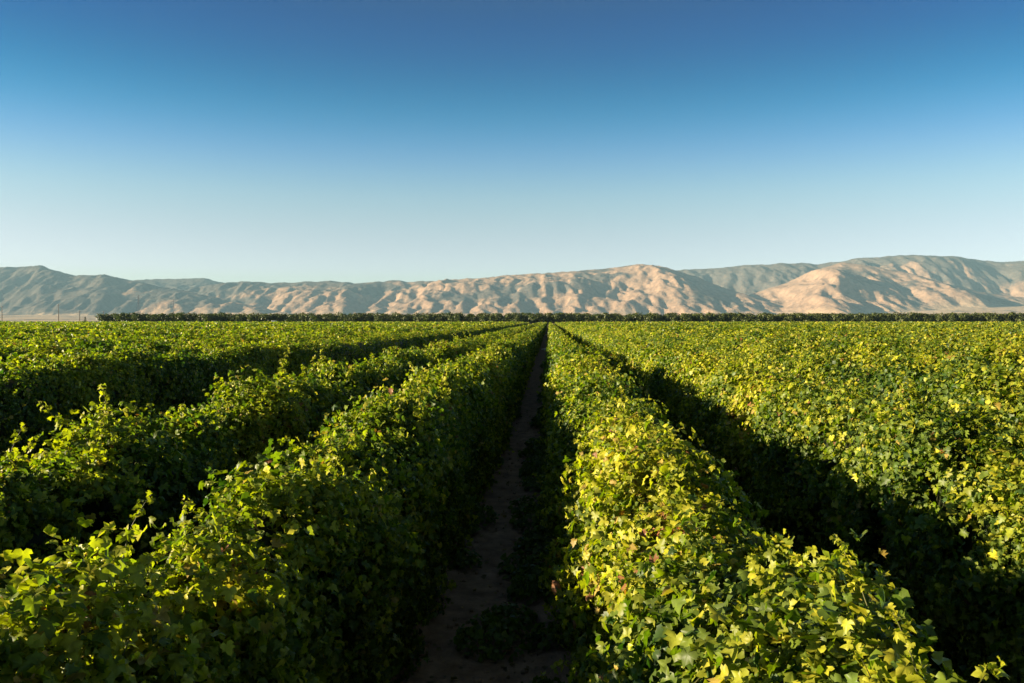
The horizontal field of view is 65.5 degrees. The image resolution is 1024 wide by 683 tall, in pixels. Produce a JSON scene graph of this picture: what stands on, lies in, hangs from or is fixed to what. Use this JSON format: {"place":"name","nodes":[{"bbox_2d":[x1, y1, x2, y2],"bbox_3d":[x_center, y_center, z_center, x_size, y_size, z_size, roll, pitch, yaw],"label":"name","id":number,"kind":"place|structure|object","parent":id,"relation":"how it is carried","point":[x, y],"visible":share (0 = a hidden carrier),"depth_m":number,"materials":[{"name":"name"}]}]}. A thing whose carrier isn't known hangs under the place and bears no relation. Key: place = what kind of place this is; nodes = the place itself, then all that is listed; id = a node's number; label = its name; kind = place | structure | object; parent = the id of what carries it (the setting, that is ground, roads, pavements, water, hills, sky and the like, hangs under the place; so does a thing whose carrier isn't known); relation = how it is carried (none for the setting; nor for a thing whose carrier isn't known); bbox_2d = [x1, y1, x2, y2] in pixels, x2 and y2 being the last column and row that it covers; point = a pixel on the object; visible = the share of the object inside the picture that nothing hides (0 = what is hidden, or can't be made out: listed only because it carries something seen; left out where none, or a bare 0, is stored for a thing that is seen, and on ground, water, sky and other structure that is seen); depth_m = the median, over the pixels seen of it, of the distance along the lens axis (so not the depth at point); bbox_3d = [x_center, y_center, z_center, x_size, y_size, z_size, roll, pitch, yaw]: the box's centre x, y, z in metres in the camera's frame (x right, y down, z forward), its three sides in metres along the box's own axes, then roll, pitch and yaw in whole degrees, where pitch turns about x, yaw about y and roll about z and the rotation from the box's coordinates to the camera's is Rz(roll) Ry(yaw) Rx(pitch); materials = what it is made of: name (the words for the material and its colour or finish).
{"place":"outdoors","nodes":[
{"label":"outdoors","id":0,"kind":"place"},
{"bbox_2d":[3,321,926,680],"bbox_3d":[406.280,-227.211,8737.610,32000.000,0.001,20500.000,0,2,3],"label":"ground","id":1,"kind":"structure","parent":0,"point":[373,321],"depth_m":13.02,"materials":[{"name":"soil"}]},
{"bbox_2d":[95,313,112,321],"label":"orchard tree","id":2,"kind":"object","parent":1,"relation":"on","point":[101,317],"visible":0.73,"depth_m":460.19,"materials":[{"name":"green plant"}]},
{"bbox_2d":[105,313,120,321],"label":"orchard tree","id":3,"kind":"object","parent":1,"relation":"on","point":[116,317],"visible":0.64,"depth_m":460.38,"materials":[{"name":"green plant"}]},
{"bbox_2d":[131,313,149,321],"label":"orchard tree","id":4,"kind":"object","parent":1,"relation":"on","point":[141,316],"visible":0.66,"depth_m":458.48,"materials":[{"name":"green plant"}]},
{"bbox_2d":[173,312,190,321],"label":"orchard tree","id":5,"kind":"object","parent":1,"relation":"on","point":[181,316],"visible":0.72,"depth_m":459.53,"materials":[{"name":"green plant"}]},
{"bbox_2d":[8,322,395,330],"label":"grapevine row","id":6,"kind":"object","parent":1,"relation":"on","point":[36,326],"visible":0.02,"depth_m":124.64,"materials":[{"name":"green plant"}]},
{"bbox_2d":[9,321,396,326],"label":"grapevine row","id":7,"kind":"object","parent":1,"relation":"on","point":[164,323],"visible":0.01,"depth_m":155.26,"materials":[{"name":"green plant"}]},
{"bbox_2d":[207,312,227,321],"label":"orchard tree","id":8,"kind":"object","parent":1,"relation":"on","point":[222,315],"visible":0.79,"depth_m":457.23,"materials":[{"name":"green plant"}]},
{"bbox_2d":[0,321,437,331],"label":"grapevine row","id":9,"kind":"object","parent":1,"relation":"on","point":[160,327],"visible":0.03,"depth_m":111.02,"materials":[{"name":"green plant"}]},
{"bbox_2d":[5,321,432,329],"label":"grapevine row","id":10,"kind":"object","parent":1,"relation":"on","point":[181,325],"visible":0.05,"depth_m":124.82,"materials":[{"name":"green plant"}]},
{"bbox_2d":[6,321,446,330],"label":"grapevine row","id":11,"kind":"object","parent":1,"relation":"on","point":[257,324],"visible":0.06,"depth_m":120.43,"materials":[{"name":"green plant"}]},
{"bbox_2d":[0,322,464,338],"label":"grapevine row","id":12,"kind":"object","parent":1,"relation":"on","point":[7,334],"visible":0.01,"depth_m":60.35,"materials":[{"name":"green plant"}]},
{"bbox_2d":[4,321,462,333],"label":"grapevine row","id":13,"kind":"object","parent":1,"relation":"on","point":[31,331],"visible":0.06,"depth_m":74.94,"materials":[{"name":"green plant"}]},
{"bbox_2d":[0,321,471,335],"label":"grapevine row","id":14,"kind":"object","parent":1,"relation":"on","point":[73,330],"visible":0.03,"depth_m":67.89,"materials":[{"name":"green plant"}]},
{"bbox_2d":[24,321,453,331],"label":"grapevine row","id":15,"kind":"object","parent":1,"relation":"on","point":[184,326],"visible":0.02,"depth_m":131.04,"materials":[{"name":"green plant"}]},
{"bbox_2d":[0,321,477,335],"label":"grapevine row","id":16,"kind":"object","parent":1,"relation":"on","point":[128,331],"depth_m":74.17,"materials":[{"name":"green plant"}]},
{"bbox_2d":[23,321,455,332],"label":"grapevine row","id":17,"kind":"object","parent":1,"relation":"on","point":[112,328],"visible":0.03,"depth_m":92.06,"materials":[{"name":"green plant"}]},
{"bbox_2d":[0,321,484,340],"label":"grapevine row","id":18,"kind":"object","parent":1,"relation":"on","point":[105,331],"visible":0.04,"depth_m":59.20,"materials":[{"name":"green plant"}]},
{"bbox_2d":[1,321,487,344],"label":"grapevine row","id":19,"kind":"object","parent":1,"relation":"on","point":[161,332],"visible":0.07,"depth_m":63.43,"materials":[{"name":"green plant"}]},
{"bbox_2d":[3,321,493,344],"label":"grapevine row","id":20,"kind":"object","parent":1,"relation":"on","point":[53,339],"visible":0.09,"depth_m":50.50,"materials":[{"name":"green plant"}]},
{"bbox_2d":[37,321,460,332],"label":"grapevine row","id":21,"kind":"object","parent":1,"relation":"on","point":[197,327],"visible":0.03,"depth_m":97.41,"materials":[{"name":"green plant"}]},
{"bbox_2d":[12,321,492,343],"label":"grapevine row","id":22,"kind":"object","parent":1,"relation":"on","point":[69,335],"visible":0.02,"depth_m":58.40,"materials":[{"name":"green plant"}]},
{"bbox_2d":[0,322,505,361],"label":"grapevine row","id":23,"kind":"object","parent":1,"relation":"on","point":[49,349],"visible":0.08,"depth_m":29.51,"materials":[{"name":"green plant"}]},
{"bbox_2d":[0,321,508,346],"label":"grapevine row","id":24,"kind":"object","parent":1,"relation":"on","point":[195,336],"visible":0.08,"depth_m":47.42,"materials":[{"name":"green plant"}]},
{"bbox_2d":[2,321,513,351],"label":"grapevine row","id":25,"kind":"object","parent":1,"relation":"on","point":[173,341],"visible":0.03,"depth_m":47.85,"materials":[{"name":"green plant"}]},
{"bbox_2d":[0,321,522,379],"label":"grapevine row","id":26,"kind":"object","parent":1,"relation":"on","point":[157,347],"visible":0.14,"depth_m":30.02,"materials":[{"name":"green plant"}]},
{"bbox_2d":[0,322,529,466],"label":"grapevine row","id":27,"kind":"object","parent":1,"relation":"on","point":[175,379],"visible":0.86,"depth_m":20.78,"materials":[{"name":"green plant"}]},
{"bbox_2d":[0,322,541,631],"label":"grapevine row","id":28,"kind":"object","parent":1,"relation":"on","point":[109,470],"visible":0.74,"depth_m":7.48,"materials":[{"name":"green plant"}]},
{"bbox_2d":[0,322,547,682],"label":"grapevine row","id":29,"kind":"object","parent":1,"relation":"on","point":[323,567],"visible":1,"depth_m":5.33,"materials":[{"name":"green plant"}]},
{"bbox_2d":[269,313,285,321],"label":"orchard tree","id":30,"kind":"object","parent":1,"relation":"on","point":[279,316],"visible":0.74,"depth_m":456.97,"materials":[{"name":"green plant"}]},
{"bbox_2d":[299,313,317,321],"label":"orchard tree","id":31,"kind":"object","parent":1,"relation":"on","point":[311,317],"visible":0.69,"depth_m":454.58,"materials":[{"name":"green plant"}]},
{"bbox_2d":[328,312,346,321],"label":"orchard tree","id":32,"kind":"object","parent":1,"relation":"on","point":[338,315],"visible":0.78,"depth_m":453.76,"materials":[{"name":"green plant"}]},
{"bbox_2d":[351,313,368,321],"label":"orchard tree","id":33,"kind":"object","parent":1,"relation":"on","point":[360,316],"visible":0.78,"depth_m":453.80,"materials":[{"name":"green plant"}]},
{"bbox_2d":[388,313,403,321],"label":"orchard tree","id":34,"kind":"object","parent":1,"relation":"on","point":[397,318],"visible":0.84,"depth_m":453.45,"materials":[{"name":"green plant"}]},
{"bbox_2d":[487,312,512,321],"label":"orchard tree","id":35,"kind":"object","parent":1,"relation":"on","point":[496,319],"visible":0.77,"depth_m":449.51,"materials":[{"name":"green plant"}]},
{"bbox_2d":[508,312,524,321],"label":"orchard tree","id":36,"kind":"object","parent":1,"relation":"on","point":[516,316],"visible":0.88,"depth_m":448.27,"materials":[{"name":"green plant"}]},
{"bbox_2d":[518,312,536,323],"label":"orchard tree","id":37,"kind":"object","parent":1,"relation":"on","point":[528,318],"visible":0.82,"depth_m":449.22,"materials":[{"name":"green plant"}]},
{"bbox_2d":[538,313,553,325],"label":"orchard tree","id":38,"kind":"object","parent":1,"relation":"on","point":[548,318],"visible":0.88,"depth_m":448.99,"materials":[{"name":"green plant"}]},
{"bbox_2d":[551,312,563,323],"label":"orchard tree","id":39,"kind":"object","parent":1,"relation":"on","point":[557,317],"visible":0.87,"depth_m":448.83,"materials":[{"name":"green plant"}]},
{"bbox_2d":[569,313,586,321],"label":"orchard tree","id":40,"kind":"object","parent":1,"relation":"on","point":[576,319],"visible":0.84,"depth_m":448.97,"materials":[{"name":"green plant"}]},
{"bbox_2d":[573,312,593,321],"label":"orchard tree","id":41,"kind":"object","parent":1,"relation":"on","point":[588,316],"visible":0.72,"depth_m":448.99,"materials":[{"name":"green plant"}]},
{"bbox_2d":[600,312,612,321],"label":"orchard tree","id":42,"kind":"object","parent":1,"relation":"on","point":[607,316],"visible":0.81,"depth_m":446.90,"materials":[{"name":"green plant"}]},
{"bbox_2d":[621,313,638,321],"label":"orchard tree","id":43,"kind":"object","parent":1,"relation":"on","point":[627,318],"visible":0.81,"depth_m":446.33,"materials":[{"name":"green plant"}]},
{"bbox_2d":[661,313,677,321],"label":"orchard tree","id":44,"kind":"object","parent":1,"relation":"on","point":[667,317],"visible":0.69,"depth_m":447.09,"materials":[{"name":"green plant"}]},
{"bbox_2d":[670,313,688,321],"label":"orchard tree","id":45,"kind":"object","parent":1,"relation":"on","point":[679,318],"visible":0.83,"depth_m":444.95,"materials":[{"name":"green plant"}]},
{"bbox_2d":[699,312,717,321],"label":"orchard tree","id":46,"kind":"object","parent":1,"relation":"on","point":[708,317],"visible":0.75,"depth_m":444.30,"materials":[{"name":"green plant"}]},
{"bbox_2d":[725,312,739,321],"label":"orchard tree","id":47,"kind":"object","parent":1,"relation":"on","point":[733,317],"visible":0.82,"depth_m":444.98,"materials":[{"name":"green plant"}]},
{"bbox_2d":[754,312,768,321],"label":"orchard tree","id":48,"kind":"object","parent":1,"relation":"on","point":[762,317],"visible":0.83,"depth_m":443.40,"materials":[{"name":"green plant"}]},
{"bbox_2d":[529,322,1009,682],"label":"grapevine row","id":49,"kind":"object","parent":1,"relation":"on","point":[665,569],"visible":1,"depth_m":4.39,"materials":[{"name":"green plant"}]},
{"bbox_2d":[774,313,791,321],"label":"orchard tree","id":50,"kind":"object","parent":1,"relation":"on","point":[783,318],"visible":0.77,"depth_m":443.63,"materials":[{"name":"green plant"}]},
{"bbox_2d":[555,322,1023,682],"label":"grapevine row","id":51,"kind":"object","parent":1,"relation":"on","point":[929,497],"visible":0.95,"depth_m":8.03,"materials":[{"name":"green plant"}]},
{"bbox_2d":[560,322,1023,447],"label":"grapevine row","id":52,"kind":"object","parent":1,"relation":"on","point":[965,380],"visible":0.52,"depth_m":14.00,"materials":[{"name":"green plant"}]},
{"bbox_2d":[566,321,1023,375],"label":"grapevine row","id":53,"kind":"object","parent":1,"relation":"on","point":[935,360],"visible":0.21,"depth_m":25.71,"materials":[{"name":"green plant"}]},
{"bbox_2d":[784,313,805,321],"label":"orchard tree","id":54,"kind":"object","parent":1,"relation":"on","point":[796,317],"visible":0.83,"depth_m":441.67,"materials":[{"name":"green plant"}]},
{"bbox_2d":[576,321,1023,373],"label":"grapevine row","id":55,"kind":"object","parent":1,"relation":"on","point":[1004,358],"visible":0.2,"depth_m":27.53,"materials":[{"name":"green plant"}]},
{"bbox_2d":[581,321,1022,350],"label":"grapevine row","id":56,"kind":"object","parent":1,"relation":"on","point":[783,333],"visible":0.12,"depth_m":48.30,"materials":[{"name":"green plant"}]},
{"bbox_2d":[586,321,1023,362],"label":"grapevine row","id":57,"kind":"object","parent":1,"relation":"on","point":[841,339],"visible":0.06,"depth_m":40.52,"materials":[{"name":"green plant"}]},
{"bbox_2d":[587,321,1023,346],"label":"grapevine row","id":58,"kind":"object","parent":1,"relation":"on","point":[891,338],"visible":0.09,"depth_m":46.24,"materials":[{"name":"green plant"}]},
{"bbox_2d":[602,321,1009,340],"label":"grapevine row","id":59,"kind":"object","parent":1,"relation":"on","point":[911,333],"visible":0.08,"depth_m":62.08,"materials":[{"name":"green plant"}]},
{"bbox_2d":[596,321,1023,343],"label":"grapevine row","id":60,"kind":"object","parent":1,"relation":"on","point":[940,334],"visible":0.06,"depth_m":61.01,"materials":[{"name":"green plant"}]},
{"bbox_2d":[606,322,1023,344],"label":"grapevine row","id":61,"kind":"object","parent":1,"relation":"on","point":[899,336],"visible":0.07,"depth_m":50.55,"materials":[{"name":"green plant"}]},
{"bbox_2d":[615,321,1015,335],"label":"grapevine row","id":62,"kind":"object","parent":1,"relation":"on","point":[1002,332],"visible":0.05,"depth_m":74.10,"materials":[{"name":"green plant"}]},
{"bbox_2d":[808,313,825,321],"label":"orchard tree","id":63,"kind":"object","parent":1,"relation":"on","point":[815,318],"visible":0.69,"depth_m":443.09,"materials":[{"name":"green plant"}]},
{"bbox_2d":[618,322,1023,336],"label":"grapevine row","id":64,"kind":"object","parent":1,"relation":"on","point":[947,333],"visible":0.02,"depth_m":67.58,"materials":[{"name":"green plant"}]},
{"bbox_2d":[620,321,1023,333],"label":"grapevine row","id":65,"kind":"object","parent":1,"relation":"on","point":[898,329],"visible":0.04,"depth_m":89.31,"materials":[{"name":"green plant"}]},
{"bbox_2d":[630,321,1015,331],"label":"grapevine row","id":66,"kind":"object","parent":1,"relation":"on","point":[1007,329],"visible":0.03,"depth_m":98.95,"materials":[{"name":"green plant"}]},
{"bbox_2d":[625,321,1023,333],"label":"grapevine row","id":67,"kind":"object","parent":1,"relation":"on","point":[982,329],"visible":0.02,"depth_m":83.36,"materials":[{"name":"green plant"}]},
{"bbox_2d":[629,321,1022,331],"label":"grapevine row","id":68,"kind":"object","parent":1,"relation":"on","point":[837,325],"visible":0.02,"depth_m":107.88,"materials":[{"name":"green plant"}]},
{"bbox_2d":[640,321,1022,331],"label":"grapevine row","id":69,"kind":"object","parent":1,"relation":"on","point":[960,328],"visible":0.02,"depth_m":107.77,"materials":[{"name":"green plant"}]},
{"bbox_2d":[641,321,1023,330],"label":"grapevine row","id":70,"kind":"object","parent":1,"relation":"on","point":[857,326],"visible":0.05,"depth_m":115.91,"materials":[{"name":"green plant"}]},
{"bbox_2d":[827,312,842,321],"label":"orchard tree","id":71,"kind":"object","parent":1,"relation":"on","point":[834,315],"visible":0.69,"depth_m":441.69,"materials":[{"name":"green plant"}]},
{"bbox_2d":[664,320,1022,328],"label":"grapevine row","id":72,"kind":"object","parent":1,"relation":"on","point":[1011,327],"visible":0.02,"depth_m":128.63,"materials":[{"name":"green plant"}]},
{"bbox_2d":[866,312,883,321],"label":"orchard tree","id":73,"kind":"object","parent":1,"relation":"on","point":[873,317],"visible":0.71,"depth_m":440.68,"materials":[{"name":"green plant"}]},
{"bbox_2d":[879,313,895,321],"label":"orchard tree","id":74,"kind":"object","parent":1,"relation":"on","point":[887,317],"visible":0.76,"depth_m":441.44,"materials":[{"name":"green plant"}]},
{"bbox_2d":[892,312,909,321],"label":"orchard tree","id":75,"kind":"object","parent":1,"relation":"on","point":[897,316],"visible":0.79,"depth_m":439.54,"materials":[{"name":"green plant"}]},
{"bbox_2d":[932,312,947,321],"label":"orchard tree","id":76,"kind":"object","parent":1,"relation":"on","point":[940,318],"visible":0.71,"depth_m":439.28,"materials":[{"name":"green plant"}]},
{"bbox_2d":[943,312,956,321],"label":"orchard tree","id":77,"kind":"object","parent":1,"relation":"on","point":[952,317],"visible":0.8,"depth_m":438.64,"materials":[{"name":"green plant"}]},
{"bbox_2d":[955,313,968,321],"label":"orchard tree","id":78,"kind":"object","parent":1,"relation":"on","point":[961,317],"visible":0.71,"depth_m":437.82,"materials":[{"name":"green plant"}]},
{"bbox_2d":[979,312,1002,321],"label":"orchard tree","id":79,"kind":"object","parent":1,"relation":"on","point":[994,317],"visible":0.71,"depth_m":436.77,"materials":[{"name":"green plant"}]},
{"bbox_2d":[992,314,1012,321],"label":"orchard tree","id":80,"kind":"object","parent":1,"relation":"on","point":[1004,317],"visible":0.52,"depth_m":436.88,"materials":[{"name":"green plant"}]},
{"bbox_2d":[1008,312,1023,321],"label":"orchard tree","id":81,"kind":"object","parent":1,"relation":"on","point":[1013,316],"visible":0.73,"depth_m":437.12,"materials":[{"name":"green plant"}]},
{"bbox_2d":[385,326,577,682],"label":"path","id":82,"kind":"structure","parent":0,"point":[465,596],"depth_m":9.31,"materials":[{"name":"soil"}]},
{"bbox_2d":[440,546,482,568],"bbox_3d":[-0.687,2.886,10.686,0.655,0.242,0.621,1,2,34],"label":"weed","id":83,"kind":"object","parent":82,"relation":"on","point":[470,559],"visible":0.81,"depth_m":10.53,"materials":[{"name":"green plant"}]},
{"bbox_2d":[467,502,499,526],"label":"weed","id":84,"kind":"object","parent":82,"relation":"on","point":[491,512],"visible":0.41,"depth_m":12.66,"materials":[{"name":"green plant"}]},
{"bbox_2d":[419,379,557,682],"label":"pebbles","id":85,"kind":"object","parent":82,"relation":"on","point":[467,622],"visible":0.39,"depth_m":9.23,"materials":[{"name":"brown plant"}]},
{"bbox_2d":[453,613,536,662],"bbox_3d":[-0.194,2.923,7.994,0.826,0.341,0.836,-1,2,-36],"label":"weed","id":86,"kind":"object","parent":82,"relation":"on","point":[498,632],"visible":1,"depth_m":7.86,"materials":[{"name":"green plant"}]},
{"bbox_2d":[413,408,577,682],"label":"fallen leaves","id":87,"kind":"object","parent":82,"relation":"on","point":[475,679],"visible":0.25,"depth_m":8.52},
{"bbox_2d":[480,602,537,631],"bbox_3d":[-0.018,2.947,8.579,0.655,0.226,0.621,-1,2,-36],"label":"weed","id":88,"kind":"object","parent":82,"relation":"on","point":[504,610],"visible":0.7,"depth_m":8.56,"materials":[{"name":"green plant"}]},
{"bbox_2d":[497,545,553,578],"bbox_3d":[0.392,2.865,10.380,1.172,0.332,1.187,1,2,21],"label":"weed","id":89,"kind":"object","parent":82,"relation":"on","point":[524,560],"visible":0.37,"depth_m":10.31,"materials":[{"name":"green plant"}]},
{"bbox_2d":[508,495,544,513],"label":"weed","id":90,"kind":"object","parent":82,"relation":"on","point":[523,501],"visible":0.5,"depth_m":13.68,"materials":[{"name":"green plant"}]},
{"bbox_2d":[509,503,544,530],"bbox_3d":[0.403,2.761,12.696,0.912,0.383,0.901,0,2,4],"label":"weed","id":91,"kind":"object","parent":82,"relation":"on","point":[523,520],"visible":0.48,"depth_m":12.59,"materials":[{"name":"green plant"}]},
{"bbox_2d":[518,447,537,456],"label":"weed","id":92,"kind":"object","parent":82,"relation":"on","point":[527,453],"visible":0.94,"depth_m":18.90,"materials":[{"name":"green plant"}]},
{"bbox_2d":[507,572,556,605],"bbox_3d":[0.244,2.883,9.372,0.621,0.321,0.655,1,2,21],"label":"weed","id":93,"kind":"object","parent":82,"relation":"on","point":[522,591],"visible":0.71,"depth_m":9.23,"materials":[{"name":"green plant"}]},
{"bbox_2d":[509,560,554,595],"bbox_3d":[0.404,2.886,9.814,0.887,0.330,0.935,-1,2,-19],"label":"weed","id":94,"kind":"object","parent":82,"relation":"on","point":[536,570],"visible":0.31,"depth_m":9.74,"materials":[{"name":"green plant"}]},
{"bbox_2d":[520,473,544,490],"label":"weed","id":95,"kind":"object","parent":82,"relation":"on","point":[529,482],"visible":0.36,"depth_m":15.29,"materials":[{"name":"green plant"}]},
{"bbox_2d":[518,460,549,479],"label":"weed","id":96,"kind":"object","parent":82,"relation":"on","point":[526,470],"visible":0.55,"depth_m":16.55,"materials":[{"name":"green plant"}]},
{"bbox_2d":[524,435,544,446],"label":"weed","id":97,"kind":"object","parent":82,"relation":"on","point":[531,442],"visible":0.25,"depth_m":20.59,"materials":[{"name":"green plant"}]},
{"bbox_2d":[529,414,544,427],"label":"weed","id":98,"kind":"object","parent":82,"relation":"on","point":[537,422],"visible":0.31,"depth_m":24.13,"materials":[{"name":"green plant"}]},
{"bbox_2d":[521,675,564,682],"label":"weed","id":99,"kind":"object","parent":82,"relation":"on","point":[544,680],"visible":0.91,"depth_m":6.87,"materials":[{"name":"green plant"}]},
{"bbox_2d":[525,622,572,650],"bbox_3d":[0.391,2.960,8.085,0.507,0.235,0.486,1,2,34],"label":"weed","id":100,"kind":"object","parent":82,"relation":"on","point":[549,631],"visible":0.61,"depth_m":7.99,"materials":[{"name":"green plant"}]},
{"bbox_2d":[0,255,1023,320],"bbox_3d":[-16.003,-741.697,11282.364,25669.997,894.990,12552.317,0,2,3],"label":"hills","id":101,"kind":"structure","parent":0,"point":[930,284],"depth_m":8676.68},
{"bbox_2d":[0,0,1023,283],"label":"sky","id":102,"kind":"structure","parent":0,"point":[267,141],"materials":[{"name":"blue"}]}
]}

